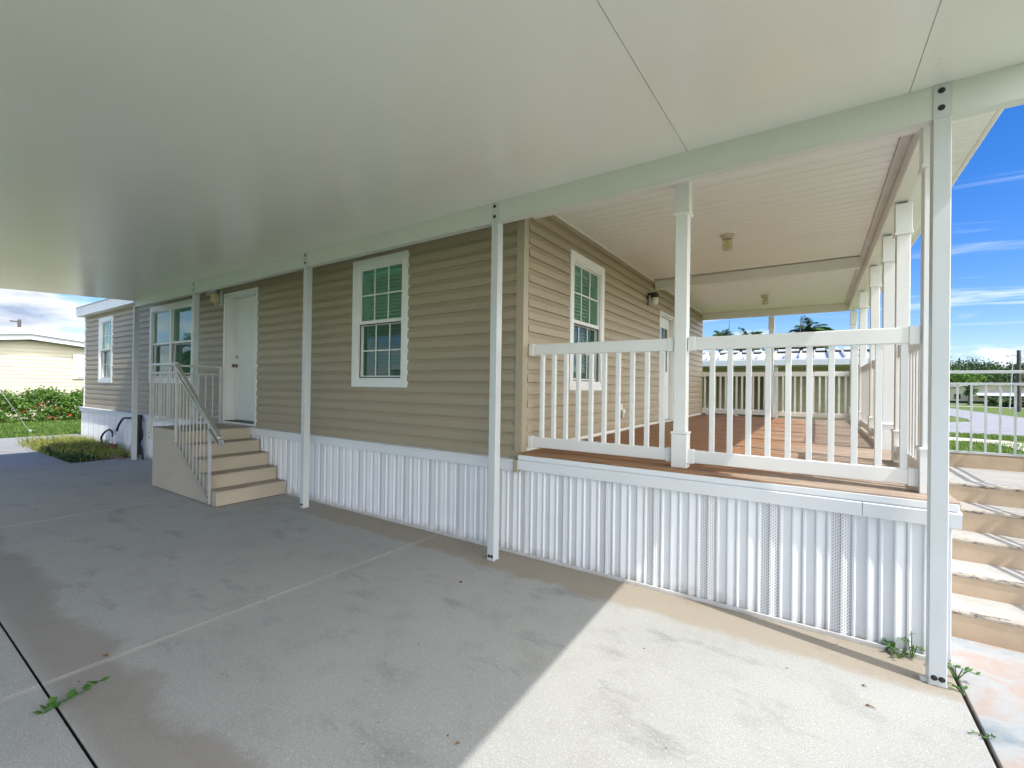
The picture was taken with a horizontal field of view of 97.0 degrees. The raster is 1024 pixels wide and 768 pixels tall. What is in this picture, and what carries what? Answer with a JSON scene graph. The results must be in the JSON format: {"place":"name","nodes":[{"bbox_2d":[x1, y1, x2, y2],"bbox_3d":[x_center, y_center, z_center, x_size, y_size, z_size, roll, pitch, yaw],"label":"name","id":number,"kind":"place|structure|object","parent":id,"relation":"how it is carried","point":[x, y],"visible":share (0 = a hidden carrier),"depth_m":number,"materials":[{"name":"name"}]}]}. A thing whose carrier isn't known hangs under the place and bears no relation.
{"place":"outdoors","nodes":[
{"label":"outdoors","id":0,"kind":"place"},
{"bbox_2d":[0,434,80,469],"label":"side drive","id":1,"kind":"structure","parent":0,"point":[13,455],"depth_m":9.72,"materials":[{"name":"concrete"}]},
{"bbox_2d":[0,418,80,437],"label":"grass","id":2,"kind":"structure","parent":0,"point":[49,426],"depth_m":15.49,"materials":[{"name":"green plant"}]},
{"bbox_2d":[34,449,138,462],"bbox_3d":[-10.577,1.582,10.905,5.060,0.001,1.140,1,0,34],"label":"soil bed","id":3,"kind":"object","parent":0,"point":[108,458],"depth_m":9.72,"materials":[{"name":"brown soil"}]},
{"bbox_2d":[38,442,106,461],"bbox_3d":[-9.646,1.521,10.215,2.648,0.252,1.152,1,0,34],"label":"ground cover","id":4,"kind":"object","parent":3,"relation":"on","point":[69,457],"visible":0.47,"depth_m":9.55,"materials":[{"name":"green plant"}]},
{"bbox_2d":[17,432,130,462],"bbox_3d":[-10.448,1.427,10.790,6.216,0.312,1.756,1,0,34],"label":"weedy grass clump","id":5,"kind":"object","parent":3,"relation":"on","point":[53,441],"visible":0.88,"depth_m":10.49,"materials":[{"name":"green plant"}]},
{"bbox_2d":[100,429,113,450],"bbox_3d":[-9.568,1.309,10.702,0.848,0.518,0.044,1,0,34],"label":"garden hose","id":6,"kind":"object","parent":3,"relation":"on","point":[104,432],"visible":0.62,"depth_m":10.77,"materials":[{"name":"black rubber"}]},
{"bbox_2d":[108,432,116,451],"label":"backflow pipes","id":7,"kind":"object","parent":3,"relation":"on","point":[114,444],"visible":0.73,"depth_m":10.36,"materials":[{"name":"white plastic"}]},
{"bbox_2d":[116,417,130,431],"bbox_3d":[-8.639,0.915,10.153,1.099,0.369,0.059,1,0,30],"label":"garden hose","id":8,"kind":"object","parent":7,"relation":"attached to","point":[120,422],"visible":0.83,"depth_m":10.27,"materials":[{"name":"black rubber"}]},
{"bbox_2d":[104,453,122,459],"bbox_3d":[-8.638,1.573,9.810,1.000,0.080,0.060,1,0,34],"label":"timber edging","id":9,"kind":"object","parent":3,"relation":"on","point":[114,456],"visible":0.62,"depth_m":9.72,"materials":[{"name":"brown wood"}]},
{"bbox_2d":[0,456,995,767],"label":"driveway","id":10,"kind":"structure","parent":0,"point":[308,652],"depth_m":2.73,"materials":[{"name":"concrete"}]},
{"bbox_2d":[32,676,110,713],"bbox_3d":[-2.251,1.592,2.325,0.090,0.086,0.292,1,0,41],"label":"leafy sprig","id":11,"kind":"object","parent":10,"relation":"on","point":[72,693],"visible":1,"depth_m":2.30,"materials":[{"name":"green plant"}]},
{"bbox_2d":[138,417,143,459],"bbox_3d":[-7.877,1.145,9.642,0.434,0.876,0.063,1,0,43],"label":"garden hose","id":12,"kind":"object","parent":10,"relation":"on","point":[141,438],"visible":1,"depth_m":9.70,"materials":[{"name":"black rubber"}]},
{"bbox_2d":[152,423,284,506],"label":"side steps","id":13,"kind":"structure","parent":10,"relation":"on","point":[242,470],"depth_m":6.64,"materials":[{"name":"beige paint"}]},
{"bbox_2d":[148,362,223,504],"bbox_3d":[-4.444,0.643,6.886,2.424,1.902,1.040,1,0,34],"label":"stair handrail","id":14,"kind":"object","parent":13,"relation":"attached to","point":[214,433],"visible":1,"depth_m":6.54,"materials":[{"name":"metal"}]},
{"bbox_2d":[76,215,702,553],"bbox_3d":[-3.538,-0.462,12.121,14.564,4.250,8.930,1,0,34],"label":"manufactured home","id":15,"kind":"object","parent":10,"relation":"on","point":[400,342],"visible":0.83,"depth_m":5.92,"materials":[{"name":"beige plastic"}]},
{"bbox_2d":[98,316,117,382],"bbox_3d":[-10.308,-0.867,11.664,1.060,1.672,0.265,1,0,34],"label":"window","id":16,"kind":"structure","parent":15,"relation":"in","point":[105,343],"depth_m":11.80,"materials":[{"name":"white plastic"}]},
{"bbox_2d":[149,299,206,382],"bbox_3d":[-6.865,-0.836,9.554,2.190,1.642,0.595,1,0,34],"label":"window","id":17,"kind":"structure","parent":15,"relation":"in","point":[170,339],"depth_m":9.70,"materials":[{"name":"white plastic"}]},
{"bbox_2d":[205,290,222,305],"bbox_3d":[-5.342,-1.567,8.110,0.345,0.334,0.163,1,0,34],"label":"flood light","id":18,"kind":"object","parent":15,"relation":"attached to","point":[216,297],"visible":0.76,"depth_m":8.07,"materials":[{"name":"metal"}]},
{"bbox_2d":[351,250,415,387],"bbox_3d":[-1.618,-0.786,5.837,1.041,1.653,0.265,1,0,34],"label":"window","id":19,"kind":"structure","parent":15,"relation":"in","point":[380,340],"depth_m":5.86,"materials":[{"name":"white plastic"}]},
{"bbox_2d":[558,249,604,389],"bbox_3d":[0.866,-0.753,5.846,0.265,1.667,1.028,1,0,34],"label":"window","id":20,"kind":"structure","parent":15,"relation":"in","point":[587,303],"depth_m":5.98,"materials":[{"name":"white plastic"}]},
{"bbox_2d":[621,404,624,418],"bbox_3d":[1.663,0.413,6.795,0.060,0.212,0.095,1,0,34],"label":"spigot cover","id":21,"kind":"object","parent":15,"relation":"attached to","point":[622,411],"visible":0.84,"depth_m":6.77,"materials":[{"name":"white plastic"}]},
{"bbox_2d":[647,292,658,305],"bbox_3d":[2.426,-1.468,7.782,0.194,0.220,0.138,1,0,34],"label":"wall lamp","id":22,"kind":"object","parent":15,"relation":"attached to","point":[654,297],"visible":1,"depth_m":7.72,"materials":[{"name":"white glass"}]},
{"bbox_2d":[78,509,890,747],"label":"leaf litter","id":23,"kind":"object","parent":10,"relation":"on","point":[419,644],"visible":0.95,"depth_m":3.49,"materials":[{"name":"brown plant"}]},
{"bbox_2d":[0,0,1023,688],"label":"carport","id":24,"kind":"object","parent":10,"relation":"on","point":[152,152],"visible":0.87,"depth_m":2.70,"materials":[{"name":"paint"}]},
{"bbox_2d":[515,109,1003,667],"bbox_3d":[3.924,-0.129,7.167,3.424,3.735,8.979,1,0,34],"label":"covered porch","id":25,"kind":"object","parent":10,"relation":"on","point":[839,229],"visible":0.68,"depth_m":3.92,"materials":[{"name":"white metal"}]},
{"bbox_2d":[528,337,673,461],"bbox_3d":[0.773,0.125,4.226,1.432,1.047,0.056,1,0,34],"label":"porch railing","id":26,"kind":"object","parent":25,"relation":"attached to","point":[633,347],"visible":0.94,"depth_m":4.16,"materials":[{"name":"white plastic"}]},
{"bbox_2d":[720,233,734,250],"bbox_3d":[2.688,-1.766,5.660,0.170,0.190,0.170,1,0,34],"label":"ceiling light","id":27,"kind":"object","parent":25,"relation":"attached to","point":[726,237],"visible":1,"depth_m":5.63,"materials":[{"name":"white metal"}]},
{"bbox_2d":[701,372,764,414],"bbox_3d":[5.479,0.224,11.201,1.473,1.047,0.056,1,0,34],"label":"porch railing","id":28,"kind":"object","parent":25,"relation":"attached to","point":[724,410],"visible":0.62,"depth_m":11.15,"materials":[{"name":"white plastic"}]},
{"bbox_2d":[760,294,769,304],"bbox_3d":[5.149,-1.714,9.223,0.170,0.190,0.170,1,0,34],"label":"ceiling light","id":29,"kind":"object","parent":25,"relation":"attached to","point":[764,296],"visible":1,"depth_m":9.20,"materials":[{"name":"white metal"}]},
{"bbox_2d":[687,326,919,486],"bbox_3d":[2.061,0.138,3.362,1.441,1.047,0.056,1,0,34],"label":"porch railing","id":30,"kind":"object","parent":25,"relation":"attached to","point":[904,338],"visible":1,"depth_m":3.27,"materials":[{"name":"white plastic"}]},
{"bbox_2d":[774,371,849,418],"bbox_3d":[6.792,0.237,10.321,1.430,1.047,0.056,1,0,34],"label":"porch railing","id":31,"kind":"object","parent":25,"relation":"attached to","point":[846,374],"visible":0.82,"depth_m":10.27,"materials":[{"name":"white plastic"}]},
{"bbox_2d":[858,368,858,410],"bbox_3d":[6.784,0.230,8.908,0.056,1.047,2.217,1,0,34],"label":"porch railing","id":32,"kind":"object","parent":25,"relation":"attached to","point":[858,389],"visible":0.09,"depth_m":8.38,"materials":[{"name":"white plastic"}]},
{"bbox_2d":[860,363,868,430],"bbox_3d":[5.587,0.205,7.122,0.056,1.047,1.817,1,0,34],"label":"porch railing","id":33,"kind":"object","parent":25,"relation":"attached to","point":[864,397],"visible":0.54,"depth_m":7.28,"materials":[{"name":"white plastic"}]},
{"bbox_2d":[871,360,874,435],"bbox_3d":[4.630,0.185,5.699,0.056,1.047,1.347,1,0,34],"label":"porch railing","id":34,"kind":"object","parent":25,"relation":"attached to","point":[873,368],"visible":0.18,"depth_m":6.19,"materials":[{"name":"white plastic"}]},
{"bbox_2d":[897,344,919,467],"bbox_3d":[3.169,0.154,3.560,0.056,1.047,1.427,1,0,34],"label":"porch railing","id":35,"kind":"object","parent":25,"relation":"attached to","point":[913,390],"visible":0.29,"depth_m":3.56,"materials":[{"name":"white plastic"}]},
{"bbox_2d":[882,637,899,651],"bbox_3d":[2.386,1.665,2.866,0.074,0.085,0.124,1,0,22],"label":"weed","id":36,"kind":"object","parent":10,"relation":"on","point":[892,645],"visible":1,"depth_m":2.87,"materials":[{"name":"green plant"}]},
{"bbox_2d":[883,644,915,658],"bbox_3d":[2.393,1.680,2.811,0.123,0.057,0.178,1,0,-42],"label":"weed","id":37,"kind":"object","parent":10,"relation":"on","point":[904,651],"visible":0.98,"depth_m":2.81,"materials":[{"name":"green plant"}]},
{"bbox_2d":[899,631,924,657],"bbox_3d":[2.483,1.625,2.810,0.107,0.167,0.118,1,0,-8],"label":"weed","id":38,"kind":"object","parent":10,"relation":"on","point":[915,649],"visible":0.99,"depth_m":2.82,"materials":[{"name":"green plant"}]},
{"bbox_2d":[1,627,998,767],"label":"driveway joint bed","id":39,"kind":"object","parent":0,"point":[985,742],"depth_m":2.28,"materials":[{"name":"soil"}]},
{"bbox_2d":[947,682,967,695],"bbox_3d":[2.469,1.685,2.519,0.105,0.047,0.082,1,0,34],"label":"weed","id":40,"kind":"object","parent":39,"relation":"on","point":[958,688],"visible":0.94,"depth_m":2.50,"materials":[{"name":"green plant"}]},
{"bbox_2d":[947,661,981,679],"bbox_3d":[2.573,1.655,2.613,0.188,0.108,0.145,1,0,34],"label":"weed","id":41,"kind":"object","parent":39,"relation":"on","point":[967,669],"visible":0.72,"depth_m":2.60,"materials":[{"name":"green plant"}]},
{"bbox_2d":[971,730,995,738],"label":"weed","id":42,"kind":"object","parent":39,"relation":"on","point":[987,736],"visible":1,"depth_m":2.17,"materials":[{"name":"green plant"}]},
{"bbox_2d":[0,104,1023,370],"label":"sky","id":43,"kind":"structure","parent":0,"point":[987,291],"materials":[{"name":"blue"}]},
{"bbox_2d":[1,403,1023,484],"bbox_3d":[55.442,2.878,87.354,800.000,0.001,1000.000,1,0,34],"label":"lawn","id":44,"kind":"structure","parent":0,"point":[993,410],"depth_m":36.97,"materials":[{"name":"green plant"}]},
{"bbox_2d":[10,319,20,327],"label":"utility pole","id":45,"kind":"object","parent":44,"relation":"on","point":[18,323],"visible":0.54,"depth_m":41.84,"materials":[{"name":"grey metal"}]},
{"bbox_2d":[0,390,31,432],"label":"guy wire","id":46,"kind":"object","parent":44,"relation":"on","point":[16,413],"visible":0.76,"depth_m":14.25,"materials":[{"name":"white metal"}]},
{"bbox_2d":[0,384,82,422],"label":"hibiscus hedge","id":47,"kind":"object","parent":44,"relation":"on","point":[66,404],"visible":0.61,"depth_m":18.17,"materials":[{"name":"green plant"}]},
{"bbox_2d":[0,328,83,418],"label":"cream house","id":48,"kind":"structure","parent":44,"relation":"on","point":[32,358],"depth_m":20.02,"materials":[{"name":"beige"}]},
{"bbox_2d":[713,329,733,352],"bbox_3d":[15.066,-0.942,32.401,1.941,6.120,1.999,1,0,34],"label":"palm tree","id":49,"kind":"object","parent":44,"relation":"on","point":[718,333],"visible":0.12,"depth_m":32.39,"materials":[{"name":"green plant"}]},
{"bbox_2d":[733,327,764,352],"bbox_3d":[16.917,-0.967,32.682,2.405,6.221,2.348,1,0,34],"label":"palm tree","id":50,"kind":"object","parent":44,"relation":"on","point":[746,333],"visible":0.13,"depth_m":32.40,"materials":[{"name":"green plant"}]},
{"bbox_2d":[702,347,869,420],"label":"neighbour house","id":51,"kind":"structure","parent":44,"relation":"on","point":[820,359],"depth_m":14.76,"materials":[{"name":"white metal"}]},
{"bbox_2d":[789,315,835,350],"bbox_3d":[18.932,-1.094,28.825,2.531,6.491,2.602,1,0,-36],"label":"palm tree","id":52,"kind":"object","parent":44,"relation":"on","point":[807,328],"visible":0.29,"depth_m":28.53,"materials":[{"name":"green plant"}]},
{"bbox_2d":[950,367,987,385],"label":"tree","id":53,"kind":"object","parent":44,"relation":"on","point":[954,378],"visible":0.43,"depth_m":76.75,"materials":[{"name":"green plant"}]},
{"bbox_2d":[961,385,978,404],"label":"palm tree","id":54,"kind":"object","parent":44,"relation":"on","point":[967,391],"visible":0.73,"depth_m":61.76,"materials":[{"name":"green plant"}]},
{"bbox_2d":[950,355,992,375],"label":"tree","id":55,"kind":"object","parent":44,"relation":"on","point":[959,365],"visible":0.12,"depth_m":86.56,"materials":[{"name":"green plant"}]},
{"bbox_2d":[956,373,1004,382],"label":"tree","id":56,"kind":"object","parent":44,"relation":"on","point":[981,378],"visible":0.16,"depth_m":76.78,"materials":[{"name":"green plant"}]},
{"bbox_2d":[949,438,1023,454],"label":"grass","id":57,"kind":"structure","parent":44,"relation":"on","point":[980,447],"depth_m":13.67,"materials":[{"name":"green plant"}]},
{"bbox_2d":[950,385,1023,404],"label":"house","id":58,"kind":"structure","parent":44,"relation":"on","point":[992,391],"depth_m":68.86,"materials":[{"name":"white metal"}]},
{"bbox_2d":[979,396,1023,398],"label":"window","id":59,"kind":"structure","parent":58,"relation":"in","point":[979,396],"depth_m":67.93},
{"bbox_2d":[958,360,1015,380],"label":"tree","id":60,"kind":"object","parent":44,"relation":"on","point":[991,366],"visible":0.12,"depth_m":82.58,"materials":[{"name":"green plant"}]},
{"bbox_2d":[983,396,998,406],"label":"bush","id":61,"kind":"object","parent":44,"relation":"on","point":[993,401],"visible":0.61,"depth_m":55.90,"materials":[{"name":"green plant"}]},
{"bbox_2d":[973,368,1023,382],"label":"tree","id":62,"kind":"object","parent":44,"relation":"on","point":[1004,376],"visible":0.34,"depth_m":74.72,"materials":[{"name":"green plant"}]},
{"bbox_2d":[998,397,1021,407],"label":"bush","id":63,"kind":"object","parent":44,"relation":"on","point":[1006,404],"visible":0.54,"depth_m":52.51,"materials":[{"name":"green plant"}]},
{"bbox_2d":[1009,358,1013,408],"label":"flagpole","id":64,"kind":"object","parent":44,"relation":"on","point":[1010,386],"visible":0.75,"depth_m":47.03,"materials":[{"name":"white metal"}]},
{"bbox_2d":[1006,350,1020,411],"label":"street lamp","id":65,"kind":"object","parent":44,"relation":"on","point":[1018,367],"visible":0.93,"depth_m":40.58,"materials":[{"name":"grey metal"}]},
{"bbox_2d":[1004,357,1023,374],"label":"tree","id":66,"kind":"object","parent":44,"relation":"on","point":[1015,364],"visible":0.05,"depth_m":81.32,"materials":[{"name":"green plant"}]},
{"bbox_2d":[949,408,1023,435],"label":"road","id":67,"kind":"structure","parent":0,"point":[993,424],"depth_m":24.12,"materials":[{"name":"grey asphalt"}]},
{"bbox_2d":[949,431,1023,440],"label":"grass","id":68,"kind":"structure","parent":0,"point":[981,436],"depth_m":16.97,"materials":[{"name":"green plant"}]},
{"bbox_2d":[949,437,1023,450],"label":"sidewalk","id":69,"kind":"structure","parent":0,"point":[975,440],"depth_m":15.54,"materials":[{"name":"concrete"}]},
{"bbox_2d":[950,636,1023,767],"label":"stained pad","id":70,"kind":"object","parent":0,"point":[994,695],"visible":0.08,"depth_m":2.50,"materials":[{"name":"concrete"}]},
{"bbox_2d":[949,452,1023,652],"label":"porch steps","id":71,"kind":"structure","parent":70,"relation":"on","point":[986,492],"depth_m":3.53,"materials":[{"name":"beige concrete"}]},
{"bbox_2d":[949,370,1023,456],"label":"porch step railing","id":72,"kind":"object","parent":71,"relation":"attached to","point":[985,452],"visible":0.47,"depth_m":4.86,"materials":[{"name":"white metal"}]}
]}

